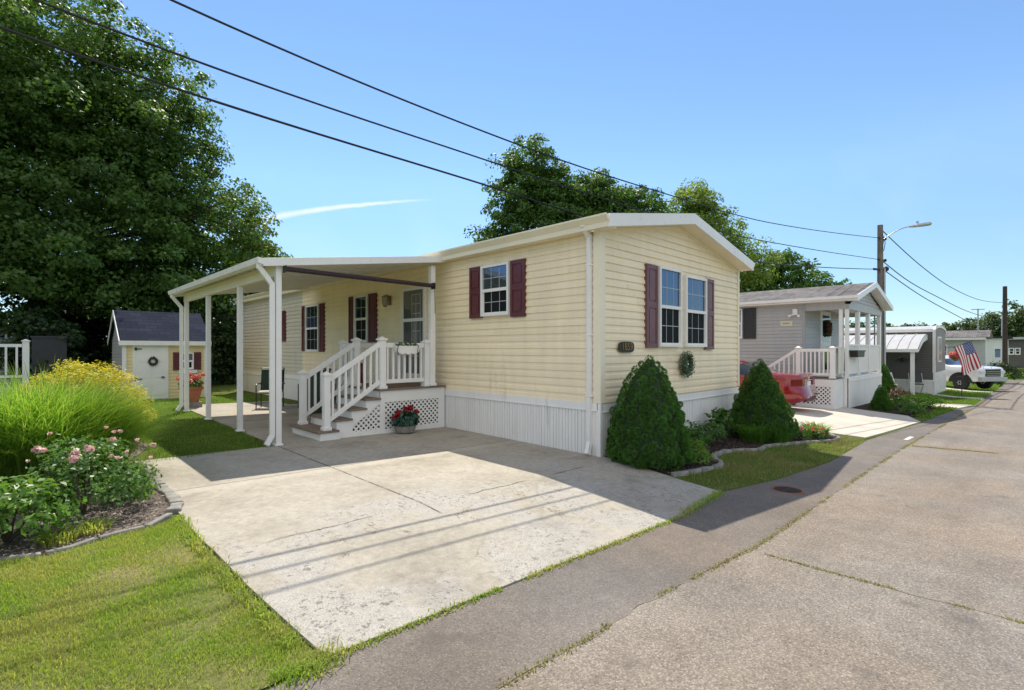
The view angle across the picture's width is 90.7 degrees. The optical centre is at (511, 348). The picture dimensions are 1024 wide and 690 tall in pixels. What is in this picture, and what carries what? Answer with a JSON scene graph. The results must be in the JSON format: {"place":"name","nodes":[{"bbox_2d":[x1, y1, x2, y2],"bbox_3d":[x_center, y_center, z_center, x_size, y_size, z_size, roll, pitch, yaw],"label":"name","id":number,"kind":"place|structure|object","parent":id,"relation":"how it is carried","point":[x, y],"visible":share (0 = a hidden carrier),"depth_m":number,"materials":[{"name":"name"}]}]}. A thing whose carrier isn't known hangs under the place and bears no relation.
{"place":"outdoors","nodes":[
{"label":"outdoors","id":0,"kind":"place"},
{"bbox_2d":[0,358,195,496],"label":"ornamental grass","id":1,"kind":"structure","parent":0,"point":[26,425],"depth_m":5.33,"materials":[{"name":"green plant"}]},
{"bbox_2d":[0,514,316,689],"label":"lawn","id":2,"kind":"structure","parent":0,"point":[212,676],"depth_m":2.84,"materials":[{"name":"plant"}]},
{"bbox_2d":[189,401,439,445],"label":"patio","id":3,"kind":"structure","parent":0,"point":[255,423],"depth_m":11.13,"materials":[{"name":"concrete"}]},
{"bbox_2d":[175,372,205,407],"bbox_3d":[-8.374,1.062,13.216,0.562,0.912,0.572,0,0,18],"label":"terracotta planter","id":4,"kind":"object","parent":3,"relation":"on","point":[196,388],"visible":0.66,"depth_m":13.12,"materials":[{"name":"ceramic"}]},
{"bbox_2d":[255,367,284,408],"bbox_3d":[-6.321,1.015,13.269,0.608,1.041,0.720,0,0,-16],"label":"patio chair","id":5,"kind":"object","parent":3,"relation":"on","point":[264,383],"visible":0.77,"depth_m":13.42,"materials":[{"name":"green metal"}]},
{"bbox_2d":[168,256,445,446],"bbox_3d":[-4.785,-0.168,11.095,3.510,3.361,6.370,0,0,-44],"label":"carport","id":6,"kind":"object","parent":3,"relation":"on","point":[258,274],"visible":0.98,"depth_m":9.37,"materials":[{"name":"white metal"}]},
{"bbox_2d":[283,265,435,312],"bbox_3d":[-2.541,-1.005,8.912,2.860,0.610,0.100,0,0,-44],"label":"awning roller","id":7,"kind":"object","parent":6,"relation":"attached to","point":[343,275],"visible":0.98,"depth_m":8.72,"materials":[{"name":"brown metal"}]},
{"bbox_2d":[310,370,335,418],"bbox_3d":[-4.219,0.998,11.116,0.680,1.094,0.680,0,0,-44],"label":"patio chair","id":8,"kind":"object","parent":3,"relation":"on","point":[319,410],"visible":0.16,"depth_m":10.81,"materials":[{"name":"green fabric"}]},
{"bbox_2d":[289,336,445,440],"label":"porch steps","id":9,"kind":"structure","parent":3,"relation":"on","point":[344,416],"depth_m":9.28,"materials":[{"name":"white plastic"}]},
{"bbox_2d":[393,341,419,355],"bbox_3d":[-1.973,-0.015,9.505,0.535,0.276,0.169,0,0,-44],"label":"rail planter","id":10,"kind":"object","parent":9,"relation":"attached to","point":[407,349],"visible":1,"depth_m":9.47,"materials":[{"name":"white plastic"}]},
{"bbox_2d":[134,427,719,656],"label":"driveway","id":11,"kind":"structure","parent":0,"point":[353,540],"depth_m":4.82,"materials":[{"name":"concrete"}]},
{"bbox_2d":[390,404,419,433],"bbox_3d":[-1.980,1.289,9.366,0.588,0.522,0.452,0,0,-44],"label":"flower pot","id":12,"kind":"object","parent":11,"relation":"on","point":[405,421],"visible":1,"depth_m":9.24,"materials":[{"name":"concrete"}]},
{"bbox_2d":[0,0,1023,336],"label":"sky","id":13,"kind":"structure","parent":0,"point":[853,117],"materials":[{"name":"blue"}]},
{"bbox_2d":[42,366,1023,689],"bbox_3d":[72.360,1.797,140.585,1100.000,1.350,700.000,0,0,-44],"label":"ground","id":14,"kind":"structure","parent":0,"point":[218,388],"depth_m":8.24,"materials":[{"name":"green plant"}]},
{"bbox_2d":[0,339,29,396],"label":"fence","id":15,"kind":"object","parent":14,"relation":"on","point":[24,345],"visible":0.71,"depth_m":14.75,"materials":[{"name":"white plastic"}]},
{"bbox_2d":[0,552,41,561],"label":"edging stone","id":16,"kind":"object","parent":14,"relation":"on","point":[21,555],"visible":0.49,"depth_m":3.61,"materials":[{"name":"concrete"}]},
{"bbox_2d":[0,304,96,384],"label":"tall shrub","id":17,"kind":"object","parent":14,"relation":"on","point":[34,321],"visible":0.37,"depth_m":16.70,"materials":[{"name":"green plant"}]},
{"bbox_2d":[30,336,67,384],"bbox_3d":[-15.019,0.541,16.433,0.900,1.923,0.160,0,0,-44],"label":"privacy panel","id":18,"kind":"object","parent":14,"relation":"on","point":[50,349],"visible":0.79,"depth_m":16.38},
{"bbox_2d":[45,537,96,555],"bbox_3d":[-3.327,1.502,3.824,0.065,0.058,0.315,0,0,23],"label":"edging stone","id":19,"kind":"object","parent":14,"relation":"on","point":[80,543],"visible":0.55,"depth_m":3.80,"materials":[{"name":"concrete"}]},
{"bbox_2d":[4,280,142,377],"bbox_3d":[-21.818,-1.690,26.531,7.538,7.480,7.142,0,0,-44],"label":"background tree","id":20,"kind":"object","parent":14,"relation":"on","point":[96,331],"visible":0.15,"depth_m":24.73,"materials":[{"name":"green plant"}]},
{"bbox_2d":[0,442,169,556],"bbox_3d":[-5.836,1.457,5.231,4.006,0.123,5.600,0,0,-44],"label":"mulch chips","id":21,"kind":"object","parent":14,"relation":"on","point":[92,512],"visible":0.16,"depth_m":4.49,"materials":[{"name":"brown soil"}]},
{"bbox_2d":[0,475,86,542],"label":"peony bush","id":22,"kind":"object","parent":21,"relation":"on","point":[49,498],"visible":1,"depth_m":3.90,"materials":[{"name":"green plant"}]},
{"bbox_2d":[22,520,83,547],"bbox_3d":[-3.521,1.424,3.912,0.402,0.144,0.469,0,0,-44],"label":"weed tuft","id":23,"kind":"object","parent":21,"relation":"on","point":[49,537],"visible":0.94,"depth_m":3.89,"materials":[{"name":"green plant"}]},
{"bbox_2d":[11,357,156,424],"bbox_3d":[-6.337,0.804,7.429,1.882,1.375,1.933,0,0,-44],"label":"golden shrub","id":24,"kind":"object","parent":21,"relation":"on","point":[87,371],"visible":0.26,"depth_m":7.38,"materials":[{"name":"yellow plant"}]},
{"bbox_2d":[11,426,162,513],"bbox_3d":[-3.867,1.122,4.589,1.140,0.763,1.190,0,0,-44],"label":"rose bush","id":25,"kind":"object","parent":21,"relation":"on","point":[72,456],"visible":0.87,"depth_m":4.52,"materials":[{"name":"green plant"}]},
{"bbox_2d":[69,516,118,535],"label":"weed tuft","id":26,"kind":"object","parent":21,"relation":"on","point":[91,527],"visible":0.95,"depth_m":4.15,"materials":[{"name":"green plant"}]},
{"bbox_2d":[92,472,160,501],"bbox_3d":[-3.786,1.355,4.964,0.521,0.311,0.655,0,0,-44],"label":"leafy plant","id":27,"kind":"object","parent":21,"relation":"on","point":[136,495],"visible":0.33,"depth_m":4.88,"materials":[{"name":"green plant"}]},
{"bbox_2d":[98,525,144,540],"bbox_3d":[-3.184,1.507,4.132,0.058,0.059,0.320,0,0,29],"label":"edging stone","id":28,"kind":"object","parent":14,"relation":"on","point":[100,537],"visible":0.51,"depth_m":4.10,"materials":[{"name":"concrete"}]},
{"bbox_2d":[0,0,274,335],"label":"shade tree","id":29,"kind":"object","parent":14,"relation":"on","point":[54,157],"visible":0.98,"depth_m":20.20,"materials":[{"name":"green plant"}]},
{"bbox_2d":[145,513,172,527],"bbox_3d":[-3.100,1.510,4.450,0.070,0.056,0.317,0,0,-3],"label":"edging stone","id":30,"kind":"object","parent":14,"relation":"on","point":[161,519],"visible":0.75,"depth_m":4.43,"materials":[{"name":"concrete"}]},
{"bbox_2d":[107,310,211,399],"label":"garden shed","id":31,"kind":"structure","parent":14,"relation":"on","point":[137,339],"depth_m":15.62,"materials":[{"name":"white wood"}]},
{"bbox_2d":[133,345,168,398],"bbox_3d":[-10.920,0.692,15.307,0.890,1.664,0.080,0,0,-44],"label":"door","id":32,"kind":"structure","parent":31,"relation":"in","point":[159,372],"depth_m":15.34,"materials":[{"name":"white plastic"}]},
{"bbox_2d":[90,259,236,380],"bbox_3d":[-17.164,-1.627,25.471,6.449,6.870,5.757,0,0,-44],"label":"background tree","id":33,"kind":"object","parent":14,"relation":"on","point":[107,349],"visible":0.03,"depth_m":24.09,"materials":[{"name":"green plant"}]},
{"bbox_2d":[165,502,183,513],"bbox_3d":[-3.176,1.503,4.769,0.139,0.070,0.257,0,0,-28],"label":"edging stone","id":34,"kind":"object","parent":14,"relation":"on","point":[175,508],"visible":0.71,"depth_m":4.69,"materials":[{"name":"concrete"}]},
{"bbox_2d":[162,299,222,373],"bbox_3d":[-13.700,-0.349,20.971,3.023,3.814,3.032,0,0,-10],"label":"tall shrub","id":35,"kind":"object","parent":14,"relation":"on","point":[214,354],"visible":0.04,"depth_m":21.36,"materials":[{"name":"green plant"}]},
{"bbox_2d":[128,395,267,462],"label":"grass","id":36,"kind":"structure","parent":14,"relation":"on","point":[211,432],"depth_m":8.96,"materials":[{"name":"green plant"}]},
{"bbox_2d":[211,300,236,384],"bbox_3d":[-12.566,-0.453,23.693,4.003,4.876,3.617,0,0,-44],"label":"tall shrub","id":37,"kind":"object","parent":14,"relation":"on","point":[227,345],"visible":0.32,"depth_m":22.63,"materials":[{"name":"green plant"}]},
{"bbox_2d":[213,208,292,332],"bbox_3d":[-14.974,-3.291,28.619,5.944,9.860,5.948,0,0,28],"label":"leafy tree","id":38,"kind":"object","parent":14,"relation":"on","point":[273,249],"visible":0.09,"depth_m":28.26,"materials":[{"name":"green plant"}]},
{"bbox_2d":[233,212,754,456],"bbox_3d":[-2.733,-0.345,15.197,5.520,4.134,17.241,0,0,-44],"label":"mobile home","id":39,"kind":"object","parent":14,"relation":"on","point":[534,328],"visible":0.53,"depth_m":9.11,"materials":[{"name":"yellow plastic"}]},
{"bbox_2d":[305,304,318,351],"bbox_3d":[-5.821,-0.600,14.773,0.101,1.360,0.910,0,0,-44],"label":"window","id":40,"kind":"structure","parent":39,"relation":"in","point":[311,311],"depth_m":14.78,"materials":[{"name":"white plastic"}]},
{"bbox_2d":[353,294,368,342],"bbox_3d":[-3.770,-0.750,12.674,0.101,1.180,0.680,0,0,-44],"label":"window","id":41,"kind":"structure","parent":39,"relation":"in","point":[360,303],"depth_m":12.67,"materials":[{"name":"white plastic"}]},
{"bbox_2d":[401,286,426,378],"bbox_3d":[-2.144,-0.315,11.039,0.060,2.050,0.890,0,0,-44],"label":"storm door","id":42,"kind":"structure","parent":39,"relation":"in","point":[413,300],"depth_m":11.04,"materials":[{"name":"white plastic"}]},
{"bbox_2d":[480,261,509,316],"bbox_3d":[-0.297,-1.065,9.118,0.101,0.930,0.740,0,0,-44],"label":"window","id":43,"kind":"structure","parent":39,"relation":"in","point":[494,278],"depth_m":9.11,"materials":[{"name":"white plastic"}]},
{"bbox_2d":[618,342,633,352],"bbox_3d":[1.801,-0.030,7.945,0.420,0.170,0.030,0,0,-44],"label":"number plaque","id":44,"kind":"object","parent":39,"relation":"attached to","point":[626,347],"visible":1,"depth_m":7.92,"materials":[{"name":"brown metal"}]},
{"bbox_2d":[658,265,681,346],"bbox_3d":[2.770,-0.730,8.899,0.780,1.380,0.101,0,0,-44],"label":"window","id":45,"kind":"structure","parent":39,"relation":"in","point":[669,279],"depth_m":8.88,"materials":[{"name":"glass"}]},
{"bbox_2d":[679,351,695,377],"bbox_3d":[3.203,0.283,9.255,0.473,0.508,0.180,0,0,-44],"label":"wreath","id":46,"kind":"object","parent":39,"relation":"attached to","point":[686,368],"visible":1,"depth_m":9.21,"materials":[{"name":"green plant"}]},
{"bbox_2d":[682,275,706,346],"bbox_3d":[3.468,-0.700,9.580,0.850,1.320,0.101,0,0,-44],"label":"window","id":47,"kind":"structure","parent":39,"relation":"in","point":[694,291],"depth_m":9.55,"materials":[{"name":"white plastic"}]},
{"bbox_2d":[463,133,601,242],"bbox_3d":[0.596,-5.858,31.252,10.523,15.477,6.815,0,0,-24],"label":"backyard tree","id":48,"kind":"object","parent":14,"relation":"on","point":[520,214],"visible":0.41,"depth_m":30.77,"materials":[{"name":"green plant"}]},
{"bbox_2d":[525,156,679,218],"bbox_3d":[6.624,-5.210,34.585,12.914,14.353,7.832,0,0,-23],"label":"backyard tree","id":49,"kind":"object","parent":14,"relation":"on","point":[631,196],"visible":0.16,"depth_m":32.94,"materials":[{"name":"green plant"}]},
{"bbox_2d":[269,380,1019,689],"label":"road shoulder","id":50,"kind":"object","parent":14,"relation":"on","point":[486,642],"visible":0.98,"depth_m":3.47},
{"bbox_2d":[262,632,352,689],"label":"weeds","id":51,"kind":"object","parent":50,"relation":"on","point":[319,663],"visible":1,"depth_m":2.59,"materials":[{"name":"green plant"}]},
{"bbox_2d":[326,514,682,658],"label":"weeds","id":52,"kind":"object","parent":50,"relation":"on","point":[667,521],"visible":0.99,"depth_m":3.45,"materials":[{"name":"green plant"}]},
{"bbox_2d":[679,489,725,517],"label":"weeds","id":53,"kind":"object","parent":50,"relation":"on","point":[715,496],"visible":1,"depth_m":5.61,"materials":[{"name":"green plant"}]},
{"bbox_2d":[498,403,984,686],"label":"weeds","id":54,"kind":"object","parent":50,"relation":"on","point":[699,574],"visible":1,"depth_m":4.00,"materials":[{"name":"green plant"}]},
{"bbox_2d":[770,485,804,494],"bbox_3d":[3.440,1.775,6.324,0.388,0.042,0.388,0,0,-44],"label":"manhole cover","id":55,"kind":"object","parent":50,"relation":"on","point":[788,489],"visible":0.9,"depth_m":6.32,"materials":[{"name":"metal"}]},
{"bbox_2d":[605,429,835,473],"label":"front bed mulch","id":56,"kind":"object","parent":14,"relation":"on","point":[721,447],"visible":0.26,"depth_m":8.84,"materials":[{"name":"brown wood"}]},
{"bbox_2d":[605,354,695,471],"bbox_3d":[2.008,0.891,7.404,1.277,1.630,1.334,0,0,7],"label":"cone shrub","id":57,"kind":"object","parent":56,"relation":"on","point":[645,429],"visible":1,"depth_m":7.06,"materials":[{"name":"green plant"}]},
{"bbox_2d":[683,426,714,445],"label":"shrub","id":58,"kind":"object","parent":56,"relation":"on","point":[697,435],"visible":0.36,"depth_m":8.41,"materials":[{"name":"green plant"}]},
{"bbox_2d":[684,446,714,464],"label":"shrub","id":59,"kind":"object","parent":56,"relation":"on","point":[699,456],"visible":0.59,"depth_m":7.38,"materials":[{"name":"green plant"}]},
{"bbox_2d":[689,421,727,441],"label":"shrub","id":60,"kind":"object","parent":56,"relation":"on","point":[715,431],"visible":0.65,"depth_m":8.92,"materials":[{"name":"green plant"}]},
{"bbox_2d":[704,407,739,437],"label":"leafy plant","id":61,"kind":"object","parent":56,"relation":"on","point":[720,416],"visible":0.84,"depth_m":9.56,"materials":[{"name":"green plant"}]},
{"bbox_2d":[726,421,787,442],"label":"daylily","id":62,"kind":"object","parent":56,"relation":"on","point":[753,434],"visible":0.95,"depth_m":9.35,"materials":[{"name":"green plant"}]},
{"bbox_2d":[725,358,799,440],"bbox_3d":[4.946,0.985,10.098,1.427,1.607,1.443,0,0,-44],"label":"cone shrub","id":63,"kind":"object","parent":56,"relation":"on","point":[759,400],"visible":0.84,"depth_m":9.81,"materials":[{"name":"green plant"}]},
{"bbox_2d":[768,430,795,442],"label":"daylily","id":64,"kind":"object","parent":56,"relation":"on","point":[779,438],"visible":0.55,"depth_m":9.35,"materials":[{"name":"green plant"}]},
{"bbox_2d":[798,421,836,437],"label":"daylily","id":65,"kind":"object","parent":56,"relation":"on","point":[817,425],"visible":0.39,"depth_m":10.35,"materials":[{"name":"green plant"}]},
{"bbox_2d":[667,177,789,292],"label":"backyard tree","id":66,"kind":"object","parent":14,"relation":"on","point":[700,194],"visible":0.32,"depth_m":40.90,"materials":[{"name":"green plant"}]},
{"bbox_2d":[678,435,862,490],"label":"grass","id":67,"kind":"structure","parent":14,"relation":"on","point":[745,470],"depth_m":8.03,"materials":[{"name":"green plant"}]},
{"bbox_2d":[740,247,852,292],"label":"backyard tree","id":68,"kind":"object","parent":14,"relation":"on","point":[795,276],"visible":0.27,"depth_m":43.41,"materials":[{"name":"green plant"}]},
{"bbox_2d":[740,282,893,407],"bbox_3d":[6.872,-0.155,23.404,5.840,4.310,16.520,0,0,-44],"label":"mobile home","id":69,"kind":"object","parent":14,"relation":"on","point":[766,338],"visible":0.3,"depth_m":17.54,"materials":[{"name":"grey plastic"}]},
{"bbox_2d":[819,311,830,372],"bbox_3d":[11.443,-0.230,18.481,1.300,2.260,0.053,0,0,-44],"label":"door","id":70,"kind":"structure","parent":69,"relation":"in","point":[825,342],"depth_m":18.31,"materials":[{"name":"white plastic"}]},
{"bbox_2d":[844,334,927,394],"bbox_3d":[15.861,0.655,26.280,2.980,2.810,8.570,0,0,-44],"label":"patio awning","id":71,"kind":"object","parent":14,"relation":"on","point":[910,343],"visible":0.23,"depth_m":23.15,"materials":[{"name":"white metal"}]},
{"bbox_2d":[844,325,946,393],"bbox_3d":[17.292,0.627,30.311,4.700,3.635,12.903,0,0,-44],"label":"mobile home","id":72,"kind":"object","parent":14,"relation":"on","point":[930,361],"visible":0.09,"depth_m":24.88,"materials":[{"name":"grey"}]},
{"bbox_2d":[852,402,941,416],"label":"corner bed mulch","id":73,"kind":"object","parent":14,"relation":"on","point":[893,411],"visible":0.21,"depth_m":16.06,"materials":[{"name":"brown wood"}]},
{"bbox_2d":[868,384,893,410],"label":"cone shrub","id":74,"kind":"object","parent":73,"relation":"on","point":[881,400],"visible":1,"depth_m":15.92,"materials":[{"name":"green plant"}]},
{"bbox_2d":[890,395,916,408],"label":"shrub","id":75,"kind":"object","parent":73,"relation":"on","point":[899,399],"visible":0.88,"depth_m":16.26,"materials":[{"name":"green plant"}]},
{"bbox_2d":[898,403,925,414],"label":"shrub","id":76,"kind":"object","parent":73,"relation":"on","point":[913,407],"visible":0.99,"depth_m":15.22,"materials":[{"name":"green plant"}]},
{"bbox_2d":[910,407,951,417],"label":"grass","id":77,"kind":"structure","parent":73,"relation":"on","point":[937,411],"depth_m":15.76,"materials":[{"name":"green plant"}]},
{"bbox_2d":[873,221,931,364],"bbox_3d":[16.757,-1.718,22.143,2.539,7.604,0.962,0,0,0],"label":"utility pole","id":78,"kind":"object","parent":14,"relation":"on","point":[881,272],"visible":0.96,"depth_m":22.03,"materials":[{"name":"wood"}]},
{"bbox_2d":[0,26,875,269],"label":"power line","id":79,"kind":"object","parent":78,"relation":"attached to","point":[146,78],"visible":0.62,"depth_m":6.04,"materials":[{"name":"black"}]},
{"bbox_2d":[34,0,878,259],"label":"power line","id":80,"kind":"object","parent":78,"relation":"attached to","point":[138,39],"visible":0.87,"depth_m":6.43,"materials":[{"name":"black"}]},
{"bbox_2d":[170,0,877,237],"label":"power line","id":81,"kind":"object","parent":78,"relation":"attached to","point":[252,36],"visible":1,"depth_m":7.40,"materials":[{"name":"black"}]},
{"bbox_2d":[890,398,972,408],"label":"walkway","id":82,"kind":"structure","parent":14,"relation":"on","point":[958,406],"depth_m":18.66,"materials":[{"name":"concrete"}]},
{"bbox_2d":[881,363,896,397],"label":"cone shrub","id":83,"kind":"object","parent":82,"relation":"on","point":[888,383],"visible":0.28,"depth_m":20.36,"materials":[{"name":"green plant"}]},
{"bbox_2d":[927,322,962,330],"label":"distant tree","id":84,"kind":"object","parent":14,"relation":"on","point":[950,327],"visible":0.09,"depth_m":95.09,"materials":[{"name":"green plant"}]},
{"bbox_2d":[953,341,980,395],"bbox_3d":[20.960,0.962,23.409,1.242,2.703,0.298,0,0,4],"label":"flag","id":85,"kind":"object","parent":14,"relation":"on","point":[968,357],"visible":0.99,"depth_m":23.33,"materials":[{"name":"multicoloured fabric"}]},
{"bbox_2d":[945,330,992,365],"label":"mobile home","id":86,"kind":"object","parent":14,"relation":"on","point":[979,340],"visible":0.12,"depth_m":44.90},
{"bbox_2d":[945,355,1007,388],"bbox_3d":[26.114,1.345,30.917,2.480,1.930,5.820,0,0,-14],"label":"pickup truck","id":87,"kind":"object","parent":14,"relation":"on","point":[984,377],"visible":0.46,"depth_m":28.63,"materials":[{"name":"white paint"}]},
{"bbox_2d":[953,316,1010,333],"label":"distant tree","id":88,"kind":"object","parent":14,"relation":"on","point":[965,326],"visible":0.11,"depth_m":90.03,"materials":[{"name":"green plant"}]},
{"bbox_2d":[968,308,1023,336],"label":"distant tree","id":89,"kind":"object","parent":14,"relation":"on","point":[992,323],"visible":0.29,"depth_m":81.71,"materials":[{"name":"green plant"}]},
{"bbox_2d":[988,336,1012,366],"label":"mobile home","id":90,"kind":"object","parent":14,"relation":"on","point":[995,349],"visible":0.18,"depth_m":57.89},
{"bbox_2d":[993,347,1001,366],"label":"door","id":91,"kind":"structure","parent":90,"relation":"in","point":[997,351],"depth_m":57.71,"materials":[{"name":"white plastic"}]},
{"bbox_2d":[985,360,1023,381],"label":"spreading shrub","id":92,"kind":"object","parent":14,"relation":"on","point":[1014,371],"visible":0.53,"depth_m":35.85,"materials":[{"name":"green plant"}]},
{"bbox_2d":[1002,286,1007,363],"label":"utility pole","id":93,"kind":"object","parent":14,"relation":"on","point":[1004,335],"visible":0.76,"depth_m":53.96,"materials":[{"name":"brown wood"}]},
{"bbox_2d":[997,299,1023,336],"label":"distant tree","id":94,"kind":"object","parent":14,"relation":"on","point":[1019,312],"visible":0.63,"depth_m":78.11,"materials":[{"name":"green plant"}]},
{"bbox_2d":[1009,337,1023,367],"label":"bungalow","id":95,"kind":"object","parent":14,"relation":"on","point":[1016,351],"visible":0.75,"depth_m":65.08,"materials":[{"name":"grey"}]},
{"bbox_2d":[499,380,1023,689],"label":"road","id":96,"kind":"structure","parent":0,"point":[945,524],"depth_m":3.46,"materials":[{"name":"grey asphalt"}]},
{"bbox_2d":[498,386,1015,687],"bbox_3d":[19.768,2.067,20.955,54.174,0.779,0.217,0,0,-43],"label":"road crack","id":97,"kind":"object","parent":96,"relation":"on","point":[597,634],"visible":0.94,"depth_m":3.40,"materials":[{"name":"asphalt"}]},
{"bbox_2d":[765,553,1023,622],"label":"weeds","id":98,"kind":"object","parent":96,"relation":"on","point":[968,607],"visible":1,"depth_m":3.79,"materials":[{"name":"green plant"}]},
{"bbox_2d":[786,404,920,437],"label":"neighbour driveway","id":99,"kind":"structure","parent":0,"point":[853,422],"depth_m":13.20,"materials":[{"name":"concrete"}]},
{"bbox_2d":[737,359,817,404],"bbox_3d":[6.737,1.040,16.055,4.923,1.464,1.820,0,0,44],"label":"parked car","id":100,"kind":"object","parent":99,"relation":"on","point":[795,387],"visible":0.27,"depth_m":14.13,"materials":[{"name":"red paint"}]},
{"bbox_2d":[767,346,843,408],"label":"porch steps","id":101,"kind":"structure","parent":99,"relation":"on","point":[829,392],"depth_m":15.64,"materials":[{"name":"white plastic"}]},
{"bbox_2d":[836,347,844,373],"bbox_3d":[10.162,0.355,15.750,0.549,0.850,0.230,0,0,-44],"label":"draped blanket","id":102,"kind":"object","parent":101,"relation":"on","point":[841,351],"visible":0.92,"depth_m":15.58,"materials":[{"name":"beige fabric"}]},
{"bbox_2d":[887,387,912,397],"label":"red leaved plant","id":103,"kind":"object","parent":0,"point":[897,393],"visible":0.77,"depth_m":19.36,"materials":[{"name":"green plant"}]},
{"bbox_2d":[899,392,980,404],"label":"grass","id":104,"kind":"structure","parent":0,"point":[957,400],"depth_m":21.00,"materials":[{"name":"green plant"}]},
{"bbox_2d":[939,389,990,397],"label":"grass","id":105,"kind":"structure","parent":0,"point":[967,393],"depth_m":25.12,"materials":[{"name":"green plant"}]},
{"bbox_2d":[946,372,1023,390],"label":"grass","id":106,"kind":"structure","parent":0,"point":[972,386],"depth_m":31.96,"materials":[{"name":"green plant"}]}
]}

